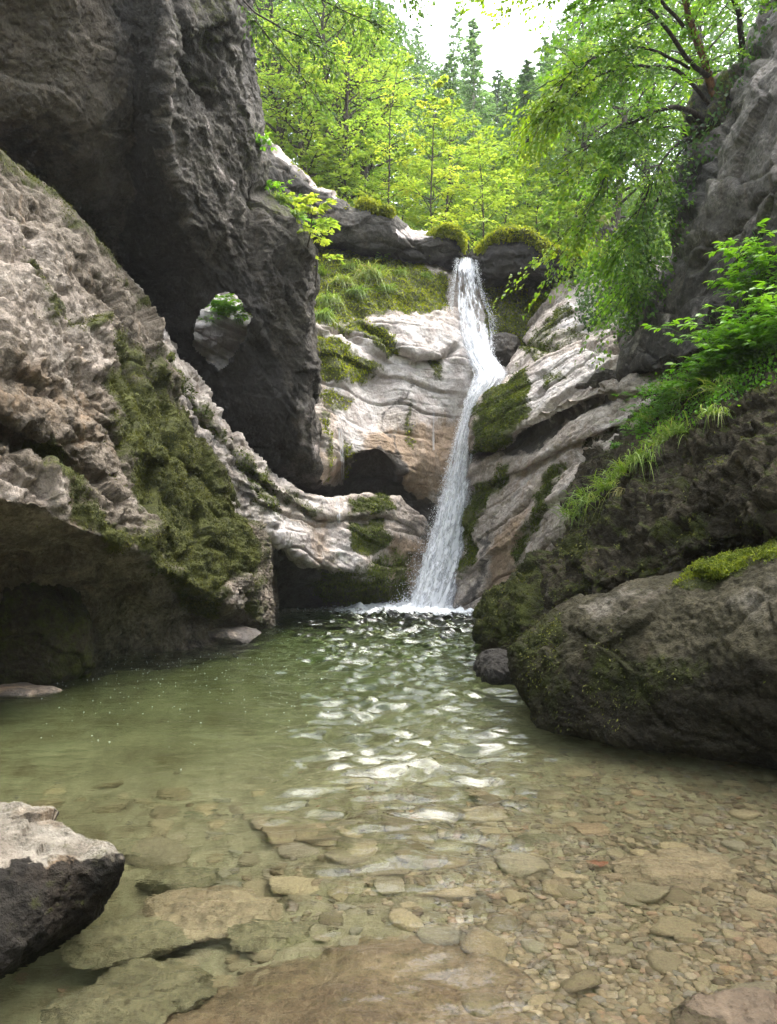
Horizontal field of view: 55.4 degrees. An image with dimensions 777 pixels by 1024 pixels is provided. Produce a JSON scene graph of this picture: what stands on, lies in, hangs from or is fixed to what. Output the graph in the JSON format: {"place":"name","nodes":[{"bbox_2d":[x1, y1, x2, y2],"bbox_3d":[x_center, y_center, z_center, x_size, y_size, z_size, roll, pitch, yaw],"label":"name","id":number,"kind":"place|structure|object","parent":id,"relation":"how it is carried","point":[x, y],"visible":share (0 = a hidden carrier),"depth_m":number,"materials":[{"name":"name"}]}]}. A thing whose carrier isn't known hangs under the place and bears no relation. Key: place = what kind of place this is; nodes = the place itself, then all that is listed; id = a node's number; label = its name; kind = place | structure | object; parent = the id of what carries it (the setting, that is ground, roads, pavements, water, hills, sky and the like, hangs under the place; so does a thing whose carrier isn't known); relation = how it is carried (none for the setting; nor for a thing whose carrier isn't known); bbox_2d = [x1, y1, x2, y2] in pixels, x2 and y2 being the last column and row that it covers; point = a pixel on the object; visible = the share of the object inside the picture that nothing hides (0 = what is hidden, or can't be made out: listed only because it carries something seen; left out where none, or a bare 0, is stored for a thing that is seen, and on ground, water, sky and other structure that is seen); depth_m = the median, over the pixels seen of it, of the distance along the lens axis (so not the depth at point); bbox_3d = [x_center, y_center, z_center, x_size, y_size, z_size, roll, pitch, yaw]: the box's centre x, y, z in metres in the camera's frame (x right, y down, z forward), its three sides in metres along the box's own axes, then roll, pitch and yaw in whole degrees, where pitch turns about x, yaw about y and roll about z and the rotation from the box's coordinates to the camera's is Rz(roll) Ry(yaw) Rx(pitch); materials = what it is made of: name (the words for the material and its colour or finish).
{"place":"outdoors","nodes":[
{"label":"outdoors","id":0,"kind":"place"},
{"bbox_2d":[0,149,279,660],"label":"cliff","id":1,"kind":"structure","parent":0,"point":[117,497],"depth_m":9.38,"materials":[{"name":"stone"}]},
{"bbox_2d":[0,0,323,489],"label":"cliff","id":2,"kind":"structure","parent":0,"point":[129,129],"depth_m":12.76,"materials":[{"name":"stone"}]},
{"bbox_2d":[287,191,341,247],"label":"sapling","id":3,"kind":"object","parent":2,"relation":"on","point":[312,210],"visible":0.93,"depth_m":14.72,"materials":[{"name":"green plant"}]},
{"bbox_2d":[301,222,344,282],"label":"sapling","id":4,"kind":"object","parent":2,"relation":"on","point":[323,240],"visible":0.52,"depth_m":16.87,"materials":[{"name":"green plant"}]},
{"bbox_2d":[236,0,435,136],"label":"branch","id":5,"kind":"object","parent":2,"relation":"attached to","point":[307,51],"visible":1,"depth_m":11.55,"materials":[{"name":"green plant"}]},
{"bbox_2d":[208,625,261,643],"bbox_3d":[-2.818,2.172,12.642,1.207,0.551,0.954,-2,-3,30],"label":"boulder","id":6,"kind":"object","parent":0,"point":[242,634],"visible":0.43,"depth_m":12.31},
{"bbox_2d":[129,276,432,608],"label":"cliff","id":7,"kind":"structure","parent":0,"point":[364,549],"depth_m":17.02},
{"bbox_2d":[192,248,532,597],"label":"cliff","id":8,"kind":"structure","parent":0,"point":[396,370],"depth_m":19.94,"materials":[{"name":"stone"}]},
{"bbox_2d":[213,299,250,324],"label":"herb plant","id":9,"kind":"object","parent":8,"relation":"on","point":[229,310],"visible":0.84,"depth_m":16.90,"materials":[{"name":"green plant"}]},
{"bbox_2d":[315,289,346,316],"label":"grass tuft","id":10,"kind":"object","parent":8,"relation":"on","point":[327,298],"visible":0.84,"depth_m":20.04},
{"bbox_2d":[341,258,396,292],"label":"grass tuft","id":11,"kind":"object","parent":8,"relation":"attached to","point":[371,271],"visible":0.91,"depth_m":21.18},
{"bbox_2d":[264,134,469,270],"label":"cliff","id":12,"kind":"structure","parent":0,"point":[365,233],"depth_m":21.70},
{"bbox_2d":[354,194,396,218],"bbox_3d":[-0.395,-8.980,21.869,1.315,0.776,0.816,0,-3,0],"label":"moss cap","id":13,"kind":"object","parent":12,"relation":"on","point":[369,203],"visible":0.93,"depth_m":21.66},
{"bbox_2d":[423,221,468,253],"bbox_3d":[1.765,-8.388,22.553,1.436,0.933,0.951,0,-3,0],"label":"moss cap","id":14,"kind":"object","parent":12,"relation":"on","point":[450,230],"visible":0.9,"depth_m":22.34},
{"bbox_2d":[0,606,776,1023],"bbox_3d":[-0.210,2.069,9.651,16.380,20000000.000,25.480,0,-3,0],"label":"water","id":15,"kind":"structure","parent":0,"point":[456,842],"depth_m":3.98,"materials":[{"name":"liquid"}]},
{"bbox_2d":[0,682,61,695],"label":"boulder","id":16,"kind":"object","parent":15,"relation":"on","point":[21,689],"visible":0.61,"depth_m":8.12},
{"bbox_2d":[325,601,473,615],"bbox_3d":[0.800,2.364,16.956,6.800,0.426,7.100,0,-3,0],"label":"foam","id":17,"kind":"object","parent":15,"relation":"on","point":[400,609],"visible":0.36,"depth_m":17.84,"materials":[{"name":"white"}]},
{"bbox_2d":[473,648,513,684],"bbox_3d":[1.375,1.898,9.003,0.695,0.474,0.909,1,-3,-21],"label":"boulder","id":18,"kind":"object","parent":15,"relation":"on","point":[490,665],"visible":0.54,"depth_m":8.67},
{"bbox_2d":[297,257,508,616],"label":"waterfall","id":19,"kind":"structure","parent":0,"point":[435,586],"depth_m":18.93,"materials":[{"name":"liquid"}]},
{"bbox_2d":[347,194,671,256],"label":"ground","id":20,"kind":"structure","parent":0,"point":[574,216],"depth_m":32.61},
{"bbox_2d":[0,582,95,684],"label":"boulder","id":21,"kind":"object","parent":20,"relation":"on","point":[46,635],"visible":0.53,"depth_m":8.68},
{"bbox_2d":[0,801,124,972],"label":"boulder","id":22,"kind":"object","parent":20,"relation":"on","point":[57,878],"visible":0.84,"depth_m":3.05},
{"bbox_2d":[253,0,331,159],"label":"tree","id":23,"kind":"object","parent":20,"relation":"on","point":[270,18],"visible":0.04,"depth_m":30.55,"materials":[{"name":"green plant"}]},
{"bbox_2d":[254,19,338,182],"bbox_3d":[-4.122,-14.258,27.294,4.736,7.618,5.130,0,-3,0],"label":"tree","id":24,"kind":"object","parent":20,"relation":"on","point":[279,131],"visible":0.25,"depth_m":26.62,"materials":[{"name":"green plant"}]},
{"bbox_2d":[253,0,347,132],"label":"tree","id":25,"kind":"object","parent":20,"relation":"on","point":[274,4],"visible":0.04,"depth_m":42.28,"materials":[{"name":"green plant"}]},
{"bbox_2d":[254,0,353,137],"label":"tree","id":26,"kind":"object","parent":20,"relation":"on","point":[271,12],"visible":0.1,"depth_m":32.84,"materials":[{"name":"green plant"}]},
{"bbox_2d":[258,40,358,195],"bbox_3d":[-2.854,-12.967,26.048,3.924,7.451,3.739,0,-3,0],"label":"tree","id":27,"kind":"object","parent":20,"relation":"on","point":[300,152],"visible":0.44,"depth_m":25.70,"materials":[{"name":"green plant"}]},
{"bbox_2d":[295,138,378,205],"bbox_3d":[-1.692,-10.843,25.811,2.815,3.922,3.027,3,-4,-44],"label":"bush","id":28,"kind":"object","parent":20,"relation":"on","point":[329,147],"visible":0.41,"depth_m":25.54,"materials":[{"name":"green plant"}]},
{"bbox_2d":[259,0,422,203],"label":"tree","id":29,"kind":"object","parent":20,"relation":"on","point":[323,27],"visible":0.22,"depth_m":31.64,"materials":[{"name":"green plant"}]},
{"bbox_2d":[276,0,408,172],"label":"tree","id":30,"kind":"object","parent":20,"relation":"on","point":[393,46],"visible":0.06,"depth_m":41.04,"materials":[{"name":"green plant"}]},
{"bbox_2d":[293,37,415,211],"bbox_3d":[-1.740,-13.635,27.572,4.069,7.891,4.318,-2,-3,37],"label":"tree","id":31,"kind":"object","parent":20,"relation":"on","point":[346,123],"visible":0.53,"depth_m":27.32,"materials":[{"name":"green plant"}]},
{"bbox_2d":[317,128,401,209],"bbox_3d":[-0.813,-11.400,26.638,2.919,4.676,2.739,-2,-3,37],"label":"bush","id":32,"kind":"object","parent":20,"relation":"on","point":[380,169],"visible":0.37,"depth_m":26.44,"materials":[{"name":"green plant"}]},
{"bbox_2d":[305,25,432,202],"bbox_3d":[-1.104,-19.522,36.755,6.962,10.404,6.103,0,-3,0],"label":"tree","id":33,"kind":"object","parent":20,"relation":"on","point":[387,68],"visible":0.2,"depth_m":36.65,"materials":[{"name":"green plant"}]},
{"bbox_2d":[306,0,436,200],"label":"tree","id":34,"kind":"object","parent":20,"relation":"on","point":[385,110],"visible":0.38,"depth_m":32.64,"materials":[{"name":"green plant"}]},
{"bbox_2d":[353,60,426,219],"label":"tree","id":35,"kind":"object","parent":20,"relation":"on","point":[397,63],"visible":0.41,"depth_m":25.52,"materials":[{"name":"green plant"}]},
{"bbox_2d":[345,7,451,203],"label":"tree","id":36,"kind":"object","parent":20,"relation":"on","point":[381,15],"visible":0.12,"depth_m":47.19,"materials":[{"name":"green plant"}]},
{"bbox_2d":[370,143,440,229],"bbox_3d":[0.636,-10.839,26.326,2.727,4.860,2.854,0,-3,0],"label":"bush","id":37,"kind":"object","parent":20,"relation":"on","point":[407,148],"visible":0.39,"depth_m":26.27,"materials":[{"name":"green plant"}]},
{"bbox_2d":[394,22,428,208],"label":"conifer","id":38,"kind":"object","parent":20,"relation":"on","point":[418,41],"visible":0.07,"depth_m":71.61,"materials":[{"name":"green plant"}]},
{"bbox_2d":[377,74,481,252],"bbox_3d":[1.594,-5.520,24.729,5.460,19.341,5.921,0,-3,0],"label":"tree","id":39,"kind":"object","parent":20,"relation":"on","point":[444,78],"visible":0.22,"depth_m":25.37,"materials":[{"name":"green plant"}]},
{"bbox_2d":[390,130,471,230],"bbox_3d":[1.662,-12.601,29.728,3.283,5.682,3.685,0,-3,-7],"label":"bush","id":40,"kind":"object","parent":20,"relation":"on","point":[440,161],"visible":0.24,"depth_m":29.45,"materials":[{"name":"green plant"}]},
{"bbox_2d":[411,54,479,214],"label":"conifer","id":41,"kind":"object","parent":20,"relation":"on","point":[449,65],"visible":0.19,"depth_m":53.14,"materials":[{"name":"green plant"}]},
{"bbox_2d":[412,113,489,226],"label":"tree","id":42,"kind":"object","parent":20,"relation":"on","point":[462,176],"visible":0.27,"depth_m":31.56,"materials":[{"name":"green plant"}]},
{"bbox_2d":[402,89,509,238],"bbox_3d":[2.491,-12.506,28.132,4.289,7.640,4.481,0,-3,0],"label":"tree","id":43,"kind":"object","parent":20,"relation":"on","point":[423,211],"visible":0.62,"depth_m":28.15,"materials":[{"name":"green plant"}]},
{"bbox_2d":[440,8,475,210],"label":"conifer","id":44,"kind":"object","parent":20,"relation":"on","point":[458,33],"visible":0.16,"depth_m":67.91,"materials":[{"name":"green plant"}]},
{"bbox_2d":[444,17,501,209],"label":"conifer","id":45,"kind":"object","parent":20,"relation":"on","point":[469,86],"visible":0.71,"depth_m":49.34,"materials":[{"name":"green plant"}]},
{"bbox_2d":[434,137,524,251],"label":"tree","id":46,"kind":"object","parent":20,"relation":"on","point":[499,203],"visible":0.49,"depth_m":25.83,"materials":[{"name":"green plant"}]},
{"bbox_2d":[446,144,512,247],"bbox_3d":[3.755,-12.955,30.664,2.929,4.200,3.039,1,-3,-18],"label":"bush","id":47,"kind":"object","parent":20,"relation":"on","point":[485,166],"visible":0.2,"depth_m":30.37,"materials":[{"name":"green plant"}]},
{"bbox_2d":[291,159,671,255],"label":"undergrowth","id":48,"kind":"object","parent":20,"relation":"on","point":[563,228],"visible":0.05,"depth_m":33.16,"materials":[{"name":"green plant"}]},
{"bbox_2d":[440,125,529,219],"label":"tree","id":49,"kind":"object","parent":20,"relation":"on","point":[483,130],"visible":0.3,"depth_m":36.87,"materials":[{"name":"green plant"}]},
{"bbox_2d":[468,69,512,204],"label":"conifer","id":50,"kind":"object","parent":20,"relation":"on","point":[496,99],"visible":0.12,"depth_m":59.56,"materials":[{"name":"green plant"}]},
{"bbox_2d":[483,79,520,205],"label":"conifer","id":51,"kind":"object","parent":20,"relation":"on","point":[508,97],"visible":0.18,"depth_m":47.84,"materials":[{"name":"green plant"}]},
{"bbox_2d":[470,154,537,233],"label":"bush","id":52,"kind":"object","parent":20,"relation":"on","point":[502,159],"visible":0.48,"depth_m":28.49,"materials":[{"name":"green plant"}]},
{"bbox_2d":[253,0,758,211],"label":"woods","id":53,"kind":"object","parent":20,"relation":"on","point":[425,67],"visible":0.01,"depth_m":63.37,"materials":[{"name":"green plant"}]},
{"bbox_2d":[480,127,564,224],"bbox_3d":[6.258,-15.569,34.585,3.874,5.042,3.890,0,-3,0],"label":"bush","id":54,"kind":"object","parent":20,"relation":"on","point":[509,140],"visible":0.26,"depth_m":34.51,"materials":[{"name":"green plant"}]},
{"bbox_2d":[502,154,544,228],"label":"tree","id":55,"kind":"object","parent":20,"relation":"on","point":[526,189],"visible":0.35,"depth_m":30.63,"materials":[{"name":"green plant"}]},
{"bbox_2d":[492,59,563,214],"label":"conifer","id":56,"kind":"object","parent":20,"relation":"on","point":[526,82],"visible":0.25,"depth_m":40.90,"materials":[{"name":"green plant"}]},
{"bbox_2d":[511,172,567,239],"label":"bush","id":57,"kind":"object","parent":20,"relation":"on","point":[546,184],"visible":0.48,"depth_m":29.47,"materials":[{"name":"green plant"}]},
{"bbox_2d":[518,134,575,226],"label":"bush","id":58,"kind":"object","parent":20,"relation":"on","point":[556,151],"visible":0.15,"depth_m":34.62,"materials":[{"name":"green plant"}]},
{"bbox_2d":[524,36,576,200],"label":"conifer","id":59,"kind":"object","parent":20,"relation":"on","point":[546,57],"visible":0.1,"depth_m":51.06,"materials":[{"name":"green plant"}]},
{"bbox_2d":[534,189,584,245],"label":"bush","id":60,"kind":"object","parent":20,"relation":"on","point":[543,203],"visible":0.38,"depth_m":27.27,"materials":[{"name":"green plant"}]},
{"bbox_2d":[508,31,628,212],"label":"tree","id":61,"kind":"object","parent":20,"relation":"on","point":[564,42],"visible":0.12,"depth_m":44.61,"materials":[{"name":"green plant"}]},
{"bbox_2d":[544,184,618,245],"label":"bush","id":62,"kind":"object","parent":20,"relation":"on","point":[567,219],"visible":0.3,"depth_m":26.30,"materials":[{"name":"green plant"}]},
{"bbox_2d":[533,35,646,236],"bbox_3d":[9.105,-17.114,33.785,5.116,9.383,4.685,0,-3,0],"label":"tree","id":63,"kind":"object","parent":20,"relation":"on","point":[588,42],"visible":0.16,"depth_m":33.44,"materials":[{"name":"green plant"}]},
{"bbox_2d":[538,0,652,199],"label":"tree","id":64,"kind":"object","parent":20,"relation":"on","point":[557,22],"visible":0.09,"depth_m":53.32,"materials":[{"name":"green plant"}]},
{"bbox_2d":[550,4,691,228],"bbox_3d":[10.146,-16.640,31.837,5.530,10.642,6.432,0,-3,0],"label":"tree","id":65,"kind":"object","parent":20,"relation":"on","point":[617,212],"visible":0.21,"depth_m":31.88,"materials":[{"name":"green plant"}]},
{"bbox_2d":[505,537,776,768],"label":"boulder","id":66,"kind":"object","parent":20,"relation":"on","point":[683,660],"visible":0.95,"depth_m":5.88,"materials":[{"name":"stone"}]},
{"bbox_2d":[568,0,750,202],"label":"tree","id":67,"kind":"object","parent":20,"relation":"on","point":[719,50],"visible":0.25,"depth_m":36.51,"materials":[{"name":"green plant"}]},
{"bbox_2d":[611,0,758,189],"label":"tree","id":68,"kind":"object","parent":20,"relation":"on","point":[680,14],"visible":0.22,"depth_m":34.62,"materials":[{"name":"green plant"}]},
{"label":"gravel","id":69,"kind":"object","parent":20,"relation":"on","visible":0},
{"bbox_2d":[686,987,776,1023],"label":"flat stone","id":70,"kind":"object","parent":69,"relation":"on","point":[750,1005],"visible":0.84,"depth_m":2.56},
{"bbox_2d":[265,0,755,206],"label":"sky","id":71,"kind":"structure","parent":0,"point":[505,48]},
{"bbox_2d":[468,240,635,315],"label":"cliff","id":72,"kind":"structure","parent":0,"point":[501,262],"depth_m":21.90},
{"bbox_2d":[473,221,600,262],"bbox_3d":[4.367,-7.706,21.508,3.942,1.732,0.854,-1,-3,21],"label":"moss cap","id":73,"kind":"object","parent":72,"relation":"on","point":[513,233],"visible":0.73,"depth_m":21.57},
{"bbox_2d":[589,214,615,247],"bbox_3d":[6.206,-7.813,21.434,0.696,1.618,0.863,1,-3,-27],"label":"boulder","id":74,"kind":"object","parent":72,"relation":"on","point":[608,227],"visible":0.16,"depth_m":21.19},
{"bbox_2d":[452,256,670,609],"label":"cliff","id":75,"kind":"structure","parent":0,"point":[537,419],"depth_m":17.05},
{"bbox_2d":[488,332,520,365],"bbox_3d":[3.173,-4.566,21.221,1.155,1.148,0.854,-1,-3,20],"label":"boulder","id":76,"kind":"object","parent":75,"relation":"on","point":[506,345],"visible":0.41,"depth_m":20.91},
{"bbox_2d":[552,233,623,292],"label":"shrub","id":77,"kind":"object","parent":75,"relation":"on","point":[575,273],"visible":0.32,"depth_m":20.61,"materials":[{"name":"green plant"}]},
{"bbox_2d":[569,246,629,332],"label":"ivy","id":78,"kind":"object","parent":75,"relation":"attached to","point":[581,304],"visible":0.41,"depth_m":18.65,"materials":[{"name":"green plant"}]},
{"bbox_2d":[587,368,615,387],"bbox_3d":[4.421,-2.729,15.122,0.695,0.393,0.479,-1,-3,16],"label":"boulder","id":79,"kind":"object","parent":75,"relation":"on","point":[597,377],"visible":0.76,"depth_m":15.00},
{"bbox_2d":[470,347,776,651],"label":"cliff","id":80,"kind":"structure","parent":0,"point":[710,492],"depth_m":9.08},
{"bbox_2d":[608,442,661,490],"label":"grass tuft","id":81,"kind":"object","parent":80,"relation":"on","point":[644,454],"visible":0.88,"depth_m":9.85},
{"bbox_2d":[609,398,666,433],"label":"herb plant","id":82,"kind":"object","parent":80,"relation":"on","point":[637,414],"visible":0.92,"depth_m":11.78,"materials":[{"name":"green plant"}]},
{"bbox_2d":[621,373,688,418],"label":"herb plant","id":83,"kind":"object","parent":80,"relation":"on","point":[652,396],"visible":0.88,"depth_m":11.36,"materials":[{"name":"green plant"}]},
{"bbox_2d":[652,410,690,445],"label":"grass tuft","id":84,"kind":"object","parent":80,"relation":"on","point":[675,428],"visible":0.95,"depth_m":9.73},
{"bbox_2d":[660,356,725,398],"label":"herb plant","id":85,"kind":"object","parent":80,"relation":"on","point":[694,384],"visible":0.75,"depth_m":10.76,"materials":[{"name":"green plant"}]},
{"bbox_2d":[628,325,776,451],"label":"undergrowth","id":86,"kind":"object","parent":80,"relation":"on","point":[763,383],"visible":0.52,"depth_m":9.82,"materials":[{"name":"green plant"}]},
{"bbox_2d":[641,281,775,368],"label":"herb plant","id":87,"kind":"object","parent":80,"relation":"on","point":[722,321],"visible":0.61,"depth_m":9.88,"materials":[{"name":"green plant"}]},
{"bbox_2d":[691,402,735,430],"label":"grass tuft","id":88,"kind":"object","parent":80,"relation":"on","point":[707,412],"visible":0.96,"depth_m":8.62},
{"bbox_2d":[688,374,746,412],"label":"grass tuft","id":89,"kind":"object","parent":80,"relation":"on","point":[714,387],"visible":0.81,"depth_m":9.45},
{"bbox_2d":[664,306,776,367],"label":"herb plant","id":90,"kind":"object","parent":80,"relation":"on","point":[731,337],"visible":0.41,"depth_m":10.02,"materials":[{"name":"green plant"}]},
{"bbox_2d":[682,305,758,377],"bbox_3d":[4.601,-2.336,10.185,1.230,0.788,0.886,0,-3,0],"label":"herb plant","id":91,"kind":"object","parent":80,"relation":"on","point":[694,327],"visible":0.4,"depth_m":10.18,"materials":[{"name":"green plant"}]},
{"bbox_2d":[677,291,776,374],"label":"herb plant","id":92,"kind":"object","parent":80,"relation":"on","point":[734,334],"visible":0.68,"depth_m":9.66,"materials":[{"name":"green plant"}]},
{"bbox_2d":[679,323,776,376],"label":"herb plant","id":93,"kind":"object","parent":80,"relation":"on","point":[729,356],"visible":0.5,"depth_m":10.01,"materials":[{"name":"green plant"}]},
{"bbox_2d":[691,295,776,373],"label":"herb plant","id":94,"kind":"object","parent":80,"relation":"on","point":[727,351],"visible":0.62,"depth_m":9.57,"materials":[{"name":"green plant"}]},
{"bbox_2d":[694,324,776,374],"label":"herb plant","id":95,"kind":"object","parent":80,"relation":"on","point":[736,364],"visible":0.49,"depth_m":9.91,"materials":[{"name":"green plant"}]},
{"bbox_2d":[719,303,776,355],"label":"herb plant","id":96,"kind":"object","parent":80,"relation":"on","point":[743,332],"visible":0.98,"depth_m":9.37,"materials":[{"name":"green plant"}]},
{"bbox_2d":[719,334,776,364],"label":"herb plant","id":97,"kind":"object","parent":80,"relation":"on","point":[747,349],"visible":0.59,"depth_m":9.78,"materials":[{"name":"green plant"}]},
{"bbox_2d":[743,269,776,352],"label":"herb plant","id":98,"kind":"object","parent":80,"relation":"on","point":[763,299],"visible":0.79,"depth_m":9.21,"materials":[{"name":"green plant"}]},
{"bbox_2d":[615,0,776,381],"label":"cliff","id":99,"kind":"structure","parent":0,"point":[736,187],"depth_m":12.45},
{"bbox_2d":[455,0,776,369],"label":"tree","id":100,"kind":"object","parent":99,"relation":"on","point":[562,106],"visible":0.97,"depth_m":13.17,"materials":[{"name":"green plant"}]},
{"bbox_2d":[605,247,675,345],"bbox_3d":[7.410,-6.978,21.323,1.803,8.062,16.398,-1,-3,22],"label":"ivy","id":101,"kind":"object","parent":99,"relation":"attached to","point":[641,317],"visible":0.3,"depth_m":14.41,"materials":[{"name":"green plant"}]},
{"bbox_2d":[649,3,776,266],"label":"ivy","id":102,"kind":"object","parent":99,"relation":"attached to","point":[693,134],"visible":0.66,"depth_m":13.85,"materials":[{"name":"green plant"}]},
{"bbox_2d":[702,269,773,311],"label":"herb plant","id":103,"kind":"object","parent":99,"relation":"on","point":[741,289],"visible":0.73,"depth_m":10.44,"materials":[{"name":"green plant"}]},
{"bbox_2d":[704,218,776,274],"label":"herb plant","id":104,"kind":"object","parent":99,"relation":"on","point":[730,242],"visible":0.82,"depth_m":10.24,"materials":[{"name":"green plant"}]},
{"bbox_2d":[711,253,776,301],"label":"herb plant","id":105,"kind":"object","parent":99,"relation":"on","point":[746,274],"visible":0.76,"depth_m":10.34,"materials":[{"name":"green plant"}]},
{"bbox_2d":[722,245,776,285],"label":"herb plant","id":106,"kind":"object","parent":99,"relation":"on","point":[762,258],"visible":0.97,"depth_m":10.04,"materials":[{"name":"green plant"}]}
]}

